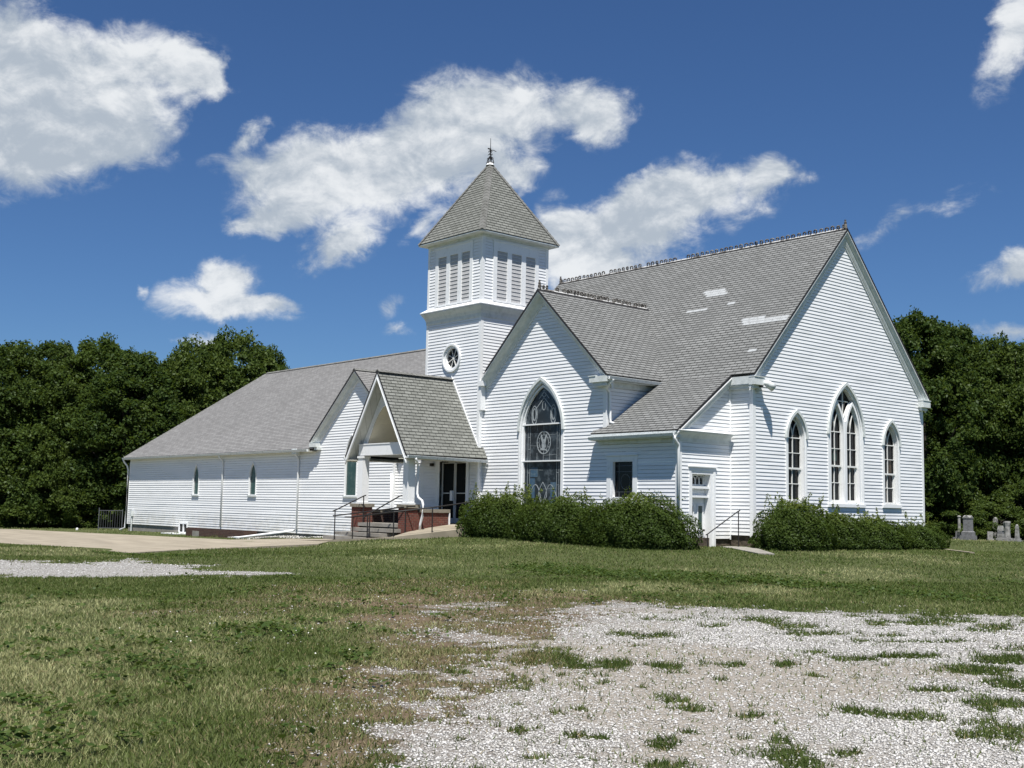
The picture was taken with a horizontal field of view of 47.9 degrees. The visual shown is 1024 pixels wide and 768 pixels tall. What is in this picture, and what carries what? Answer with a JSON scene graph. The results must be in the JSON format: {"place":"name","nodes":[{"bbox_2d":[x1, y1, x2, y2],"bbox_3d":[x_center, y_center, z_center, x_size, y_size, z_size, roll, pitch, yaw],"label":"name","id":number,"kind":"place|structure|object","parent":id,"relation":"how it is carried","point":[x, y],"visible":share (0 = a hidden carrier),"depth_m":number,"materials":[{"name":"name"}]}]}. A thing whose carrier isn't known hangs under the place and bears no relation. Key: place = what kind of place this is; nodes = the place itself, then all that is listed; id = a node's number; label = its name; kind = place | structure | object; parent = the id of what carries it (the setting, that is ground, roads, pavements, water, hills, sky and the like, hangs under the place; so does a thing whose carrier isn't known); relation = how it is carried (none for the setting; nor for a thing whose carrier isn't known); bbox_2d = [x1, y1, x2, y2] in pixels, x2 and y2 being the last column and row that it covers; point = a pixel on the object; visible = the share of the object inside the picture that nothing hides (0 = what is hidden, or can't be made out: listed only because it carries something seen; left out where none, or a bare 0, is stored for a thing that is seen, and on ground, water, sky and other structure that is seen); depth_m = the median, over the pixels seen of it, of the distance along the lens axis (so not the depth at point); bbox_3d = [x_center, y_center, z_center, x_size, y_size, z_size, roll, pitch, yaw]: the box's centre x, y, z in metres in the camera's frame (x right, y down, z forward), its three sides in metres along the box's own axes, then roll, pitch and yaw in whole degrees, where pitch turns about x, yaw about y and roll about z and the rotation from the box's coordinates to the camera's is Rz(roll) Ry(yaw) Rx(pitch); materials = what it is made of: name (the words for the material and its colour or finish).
{"place":"outdoors","nodes":[
{"label":"outdoors","id":0,"kind":"place"},
{"bbox_2d":[0,529,332,553],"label":"parking pavement","id":1,"kind":"structure","parent":0,"point":[123,543],"depth_m":46.50,"materials":[{"name":"concrete"}]},
{"bbox_2d":[304,525,465,541],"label":"ramp pavement","id":2,"kind":"structure","parent":0,"point":[444,531],"depth_m":42.16,"materials":[{"name":"concrete"}]},
{"bbox_2d":[333,495,365,521],"bbox_3d":[-6.362,5.212,44.939,1.293,1.803,0.104,1,-6,-4],"label":"handrail","id":3,"kind":"object","parent":2,"relation":"on","point":[351,502],"visible":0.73,"depth_m":44.97,"materials":[{"name":"black metal"}]},
{"bbox_2d":[333,506,415,539],"bbox_3d":[-5.248,5.250,43.459,3.747,1.374,0.093,-2,-7,28],"label":"handrail","id":4,"kind":"object","parent":2,"relation":"on","point":[371,511],"visible":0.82,"depth_m":43.55,"materials":[{"name":"black metal"}]},
{"bbox_2d":[363,495,401,537],"bbox_3d":[-4.842,4.975,43.025,1.446,1.684,0.136,1,-6,-2],"label":"handrail","id":5,"kind":"object","parent":2,"relation":"on","point":[373,511],"visible":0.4,"depth_m":43.00,"materials":[{"name":"black metal"}]},
{"bbox_2d":[344,502,479,538],"bbox_3d":[-3.428,5.022,42.463,5.551,1.564,1.517,2,-6,-5],"label":"handrail","id":6,"kind":"object","parent":2,"relation":"on","point":[393,512],"visible":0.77,"depth_m":41.98,"materials":[{"name":"black metal"}]},
{"bbox_2d":[0,513,1023,767],"bbox_3d":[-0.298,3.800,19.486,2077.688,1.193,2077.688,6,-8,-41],"label":"ground","id":7,"kind":"structure","parent":0,"point":[642,675],"depth_m":11.58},
{"bbox_2d":[0,464,42,527],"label":"understory shrub","id":8,"kind":"object","parent":7,"relation":"on","point":[9,508],"visible":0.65,"depth_m":75.68,"materials":[{"name":"green plant"}]},
{"bbox_2d":[0,340,45,503],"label":"deciduous tree","id":9,"kind":"object","parent":7,"relation":"on","point":[6,395],"visible":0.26,"depth_m":78.64,"materials":[{"name":"green plant"}]},
{"bbox_2d":[0,420,78,527],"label":"understory shrub","id":10,"kind":"object","parent":7,"relation":"on","point":[6,459],"visible":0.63,"depth_m":76.47,"materials":[{"name":"green plant"}]},
{"bbox_2d":[0,339,80,501],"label":"deciduous tree","id":11,"kind":"object","parent":7,"relation":"on","point":[21,354],"visible":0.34,"depth_m":79.42,"materials":[{"name":"green plant"}]},
{"bbox_2d":[3,444,95,527],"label":"understory shrub","id":12,"kind":"object","parent":7,"relation":"on","point":[66,457],"visible":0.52,"depth_m":76.82,"materials":[{"name":"green plant"}]},
{"bbox_2d":[2,339,100,488],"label":"deciduous tree","id":13,"kind":"object","parent":7,"relation":"on","point":[53,351],"visible":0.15,"depth_m":82.96,"materials":[{"name":"green plant"}]},
{"bbox_2d":[36,478,119,527],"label":"understory shrub","id":14,"kind":"object","parent":7,"relation":"on","point":[69,516],"visible":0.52,"depth_m":76.31,"materials":[{"name":"green plant"}]},
{"bbox_2d":[28,332,152,489],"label":"deciduous tree","id":15,"kind":"object","parent":7,"relation":"on","point":[92,353],"visible":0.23,"depth_m":80.80,"materials":[{"name":"green plant"}]},
{"bbox_2d":[56,477,138,527],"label":"understory shrub","id":16,"kind":"object","parent":7,"relation":"on","point":[86,523],"visible":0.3,"depth_m":76.55,"materials":[{"name":"green plant"}]},
{"bbox_2d":[98,508,122,530],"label":"railing fence","id":17,"kind":"object","parent":7,"relation":"on","point":[110,518],"visible":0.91,"depth_m":70.08,"materials":[{"name":"grey metal"}]},
{"bbox_2d":[85,460,138,527],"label":"understory shrub","id":18,"kind":"object","parent":7,"relation":"on","point":[120,504],"visible":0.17,"depth_m":77.13,"materials":[{"name":"green plant"}]},
{"bbox_2d":[58,346,194,520],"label":"deciduous tree","id":19,"kind":"object","parent":7,"relation":"on","point":[137,369],"visible":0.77,"depth_m":77.27,"materials":[{"name":"green plant"}]},
{"bbox_2d":[110,370,203,449],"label":"deciduous tree","id":20,"kind":"object","parent":7,"relation":"on","point":[140,419],"visible":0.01,"depth_m":82.93,"materials":[{"name":"green plant"}]},
{"bbox_2d":[118,332,249,500],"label":"deciduous tree","id":21,"kind":"object","parent":7,"relation":"on","point":[183,358],"visible":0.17,"depth_m":81.97,"materials":[{"name":"green plant"}]},
{"bbox_2d":[186,528,256,537],"bbox_3d":[-15.156,7.879,59.733,0.720,0.680,6.500,6,-8,-41],"label":"brick window well","id":22,"kind":"object","parent":7,"relation":"on","point":[200,532],"visible":0.55,"depth_m":59.34,"materials":[{"name":"brick"}]},
{"bbox_2d":[176,324,287,489],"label":"deciduous tree","id":23,"kind":"object","parent":7,"relation":"on","point":[253,355],"visible":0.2,"depth_m":83.84,"materials":[{"name":"green plant"}]},
{"bbox_2d":[247,343,290,381],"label":"deciduous tree","id":24,"kind":"object","parent":7,"relation":"on","point":[279,357],"visible":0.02,"depth_m":88.17,"materials":[{"name":"green plant"}]},
{"bbox_2d":[455,481,535,538],"bbox_3d":[-0.475,4.750,42.371,2.486,2.311,4.321,6,-8,-41],"label":"hedge shrub","id":25,"kind":"object","parent":7,"relation":"on","point":[490,516],"visible":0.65,"depth_m":41.64,"materials":[{"name":"green plant"}]},
{"bbox_2d":[0,527,1023,767],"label":"grass","id":26,"kind":"structure","parent":7,"relation":"on","point":[289,656],"depth_m":13.05,"materials":[{"name":"green plant"}]},
{"bbox_2d":[67,615,421,667],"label":"clover blossoms","id":27,"kind":"object","parent":26,"relation":"on","point":[274,637],"visible":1,"depth_m":12.84,"materials":[{"name":"grey plant"}]},
{"bbox_2d":[0,535,1023,767],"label":"gravel","id":28,"kind":"structure","parent":7,"relation":"on","point":[855,741],"depth_m":9.32,"materials":[{"name":"grey gravel"}]},
{"bbox_2d":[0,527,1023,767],"bbox_3d":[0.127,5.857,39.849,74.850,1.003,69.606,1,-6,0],"label":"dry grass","id":29,"kind":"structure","parent":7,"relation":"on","point":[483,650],"depth_m":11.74,"materials":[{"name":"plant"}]},
{"bbox_2d":[0,550,1023,767],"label":"weeds","id":30,"kind":"object","parent":7,"relation":"on","point":[782,582],"visible":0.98,"depth_m":13.73,"materials":[{"name":"green plant"}]},
{"bbox_2d":[119,139,930,546],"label":"church","id":31,"kind":"structure","parent":7,"relation":"on","point":[605,387],"depth_m":44.64,"materials":[{"name":"white wood"}]},
{"bbox_2d":[130,510,133,530],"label":"meter conduit","id":32,"kind":"object","parent":31,"relation":"attached to","point":[131,513],"visible":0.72,"depth_m":68.91,"materials":[{"name":"grey metal"}]},
{"bbox_2d":[178,522,187,532],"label":"basement window","id":33,"kind":"structure","parent":31,"relation":"in","point":[182,527],"depth_m":63.86,"materials":[{"name":"glass"}]},
{"bbox_2d":[191,464,199,495],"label":"lancet window","id":34,"kind":"structure","parent":31,"relation":"in","point":[195,486],"depth_m":63.24,"materials":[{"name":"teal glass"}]},
{"bbox_2d":[247,462,258,496],"bbox_3d":[-13.098,4.824,58.415,0.240,1.770,0.860,6,-8,-41],"label":"lancet window","id":35,"kind":"structure","parent":31,"relation":"in","point":[252,489],"depth_m":58.47,"materials":[{"name":"teal glass"}]},
{"bbox_2d":[342,434,357,497],"bbox_3d":[-7.180,3.669,51.751,0.240,2.850,1.100,6,-8,-41],"label":"lancet window","id":36,"kind":"structure","parent":31,"relation":"in","point":[350,468],"depth_m":51.78,"materials":[{"name":"teal glass"}]},
{"bbox_2d":[441,462,455,522],"bbox_3d":[-2.610,4.396,46.695,0.130,2.460,0.840,6,-8,-41],"label":"door","id":37,"kind":"structure","parent":31,"relation":"in","point":[448,469],"depth_m":46.74,"materials":[{"name":"black metal"}]},
{"bbox_2d":[442,344,460,371],"bbox_3d":[-2.426,-1.061,47.177,0.220,1.170,1.170,6,-8,-41],"label":"round window","id":38,"kind":"structure","parent":31,"relation":"in","point":[451,357],"depth_m":47.27,"materials":[{"name":"paint"}]},
{"bbox_2d":[454,462,465,522],"bbox_3d":[-2.030,4.343,46.095,0.050,2.460,0.770,6,-8,-41],"label":"door","id":39,"kind":"structure","parent":31,"relation":"in","point":[460,467],"depth_m":46.20,"materials":[{"name":"black metal"}]},
{"bbox_2d":[517,377,565,506],"bbox_3d":[1.112,2.231,43.063,0.260,5.010,2.560,6,-8,-41],"label":"stained glass window","id":40,"kind":"structure","parent":31,"relation":"in","point":[540,424],"depth_m":43.20,"materials":[{"name":"glass"}]},
{"bbox_2d":[605,454,637,502],"bbox_3d":[3.837,3.286,39.798,0.230,1.680,1.500,6,-8,-41],"label":"square window","id":41,"kind":"structure","parent":31,"relation":"in","point":[622,472],"depth_m":39.93,"materials":[{"name":"white glass"}]},
{"bbox_2d":[683,465,717,545],"bbox_3d":[6.270,4.209,38.637,1.450,2.890,0.420,6,-8,-41],"label":"side door","id":42,"kind":"structure","parent":31,"relation":"in","point":[702,479],"depth_m":38.85,"materials":[{"name":"white wood"}]},
{"bbox_2d":[755,380,775,391],"bbox_3d":[8.666,0.079,39.305,0.700,0.412,0.298,2,-6,-11],"label":"floodlight","id":43,"kind":"object","parent":31,"relation":"attached to","point":[770,385],"visible":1,"depth_m":39.22,"materials":[{"name":"beige"}]},
{"bbox_2d":[783,409,808,504],"bbox_3d":[9.985,2.590,40.667,1.320,3.380,0.290,6,-8,-41],"label":"gothic window","id":44,"kind":"structure","parent":31,"relation":"in","point":[796,432],"depth_m":40.86,"materials":[{"name":"paint"}]},
{"bbox_2d":[826,382,865,507],"bbox_3d":[12.344,2.246,42.771,2.420,4.640,0.290,6,-8,-41],"label":"double gothic window","id":45,"kind":"structure","parent":31,"relation":"in","point":[845,422],"depth_m":42.89,"materials":[{"name":"paint"}]},
{"bbox_2d":[879,420,901,507],"bbox_3d":[14.673,3.094,44.740,1.320,3.420,0.290,6,-8,-41],"label":"gothic window","id":46,"kind":"structure","parent":31,"relation":"in","point":[891,443],"depth_m":44.92,"materials":[{"name":"paint"}]},
{"bbox_2d":[504,486,597,544],"bbox_3d":[1.655,4.613,39.832,2.597,2.222,4.647,6,-8,-41],"label":"hedge shrub","id":47,"kind":"object","parent":7,"relation":"on","point":[548,522],"visible":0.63,"depth_m":39.10,"materials":[{"name":"green plant"}]},
{"bbox_2d":[566,486,702,550],"bbox_3d":[4.045,4.412,37.175,2.828,2.196,4.938,6,-8,-41],"label":"hedge shrub","id":48,"kind":"object","parent":7,"relation":"on","point":[648,524],"visible":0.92,"depth_m":36.14,"materials":[{"name":"green plant"}]},
{"bbox_2d":[722,546,773,554],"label":"stone path","id":49,"kind":"structure","parent":7,"relation":"on","point":[753,550],"depth_m":35.80,"materials":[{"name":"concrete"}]},
{"bbox_2d":[706,510,739,546],"bbox_3d":[6.951,4.783,37.909,1.402,1.298,0.097,4,-7,-27],"label":"handrail","id":50,"kind":"object","parent":49,"relation":"on","point":[722,523],"visible":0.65,"depth_m":38.07,"materials":[{"name":"black metal"}]},
{"bbox_2d":[748,492,838,551],"bbox_3d":[9.368,4.606,37.912,3.588,2.152,2.225,6,-8,-41],"label":"hedge shrub","id":51,"kind":"object","parent":7,"relation":"on","point":[788,527],"visible":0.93,"depth_m":37.12,"materials":[{"name":"green plant"}]},
{"bbox_2d":[817,503,867,550],"bbox_3d":[11.187,4.948,39.463,1.985,1.899,1.947,6,-8,-41],"label":"hedge shrub","id":52,"kind":"object","parent":7,"relation":"on","point":[850,533],"visible":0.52,"depth_m":38.83,"materials":[{"name":"green plant"}]},
{"bbox_2d":[854,507,913,550],"bbox_3d":[12.948,5.259,40.993,3.031,1.761,2.115,6,-8,-41],"label":"hedge shrub","id":53,"kind":"object","parent":7,"relation":"on","point":[881,534],"visible":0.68,"depth_m":40.33,"materials":[{"name":"green plant"}]},
{"bbox_2d":[823,410,950,514],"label":"deciduous tree","id":54,"kind":"object","parent":7,"relation":"on","point":[930,432],"visible":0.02,"depth_m":80.77,"materials":[{"name":"green plant"}]},
{"bbox_2d":[898,510,951,549],"bbox_3d":[15.081,5.550,42.843,2.479,1.683,2.081,6,-8,-41],"label":"hedge shrub","id":55,"kind":"object","parent":7,"relation":"on","point":[926,537],"visible":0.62,"depth_m":42.21,"materials":[{"name":"green plant"}]},
{"bbox_2d":[889,490,962,537],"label":"understory shrub","id":56,"kind":"object","parent":7,"relation":"on","point":[949,514],"visible":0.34,"depth_m":75.85,"materials":[{"name":"green plant"}]},
{"bbox_2d":[877,305,987,502],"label":"deciduous tree","id":57,"kind":"object","parent":7,"relation":"on","point":[946,472],"visible":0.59,"depth_m":77.75,"materials":[{"name":"green plant"}]},
{"bbox_2d":[953,515,960,538],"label":"grave column","id":58,"kind":"structure","parent":7,"relation":"on","point":[957,534],"depth_m":75.08,"materials":[{"name":"grey stone"}]},
{"bbox_2d":[942,549,973,552],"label":"path kerb","id":59,"kind":"structure","parent":7,"relation":"on","point":[960,551],"depth_m":39.93,"materials":[{"name":"concrete"}]},
{"bbox_2d":[925,489,1005,538],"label":"understory shrub","id":60,"kind":"object","parent":7,"relation":"on","point":[936,508],"visible":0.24,"depth_m":76.96,"materials":[{"name":"green plant"}]},
{"bbox_2d":[913,320,1023,523],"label":"deciduous tree","id":61,"kind":"object","parent":7,"relation":"on","point":[962,337],"visible":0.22,"depth_m":81.02,"materials":[{"name":"green plant"}]},
{"bbox_2d":[960,515,976,539],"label":"grave monument","id":62,"kind":"object","parent":7,"relation":"on","point":[967,532],"visible":0.95,"depth_m":71.93,"materials":[{"name":"grey stone"}]},
{"bbox_2d":[943,496,1008,536],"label":"understory shrub","id":63,"kind":"object","parent":7,"relation":"on","point":[961,509],"visible":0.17,"depth_m":77.38,"materials":[{"name":"green plant"}]},
{"bbox_2d":[929,330,1023,523],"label":"deciduous tree","id":64,"kind":"object","parent":7,"relation":"on","point":[1001,352],"visible":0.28,"depth_m":80.40,"materials":[{"name":"green plant"}]},
{"bbox_2d":[950,339,1023,505],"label":"deciduous tree","id":65,"kind":"object","parent":7,"relation":"on","point":[1009,463],"visible":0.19,"depth_m":80.53,"materials":[{"name":"green plant"}]},
{"bbox_2d":[953,501,1023,539],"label":"understory shrub","id":66,"kind":"object","parent":7,"relation":"on","point":[977,513],"visible":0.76,"depth_m":74.46,"materials":[{"name":"green plant"}]},
{"bbox_2d":[986,531,993,539],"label":"grave tablet","id":67,"kind":"object","parent":7,"relation":"on","point":[989,535],"visible":0.78,"depth_m":72.38,"materials":[{"name":"stone"}]},
{"bbox_2d":[993,517,997,539],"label":"grave obelisk","id":68,"kind":"object","parent":7,"relation":"on","point":[994,521],"visible":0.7,"depth_m":74.99,"materials":[{"name":"stone"}]},
{"bbox_2d":[996,526,1003,540],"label":"grave stack","id":69,"kind":"object","parent":7,"relation":"on","point":[1000,532],"visible":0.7,"depth_m":71.63,"materials":[{"name":"stone"}]},
{"bbox_2d":[986,479,1023,538],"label":"understory shrub","id":70,"kind":"object","parent":7,"relation":"on","point":[1001,498],"visible":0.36,"depth_m":77.85,"materials":[{"name":"green plant"}]},
{"bbox_2d":[1001,521,1012,540],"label":"grave draped","id":71,"kind":"object","parent":7,"relation":"on","point":[1007,534],"visible":0.99,"depth_m":70.28,"materials":[{"name":"stone"}]},
{"bbox_2d":[1012,524,1021,541],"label":"grave small obelisk","id":72,"kind":"object","parent":7,"relation":"on","point":[1017,538],"visible":0.98,"depth_m":69.67,"materials":[{"name":"stone"}]},
{"bbox_2d":[0,0,1023,501],"label":"sky","id":73,"kind":"structure","parent":0,"point":[171,170],"materials":[{"name":"blue"}]}
]}

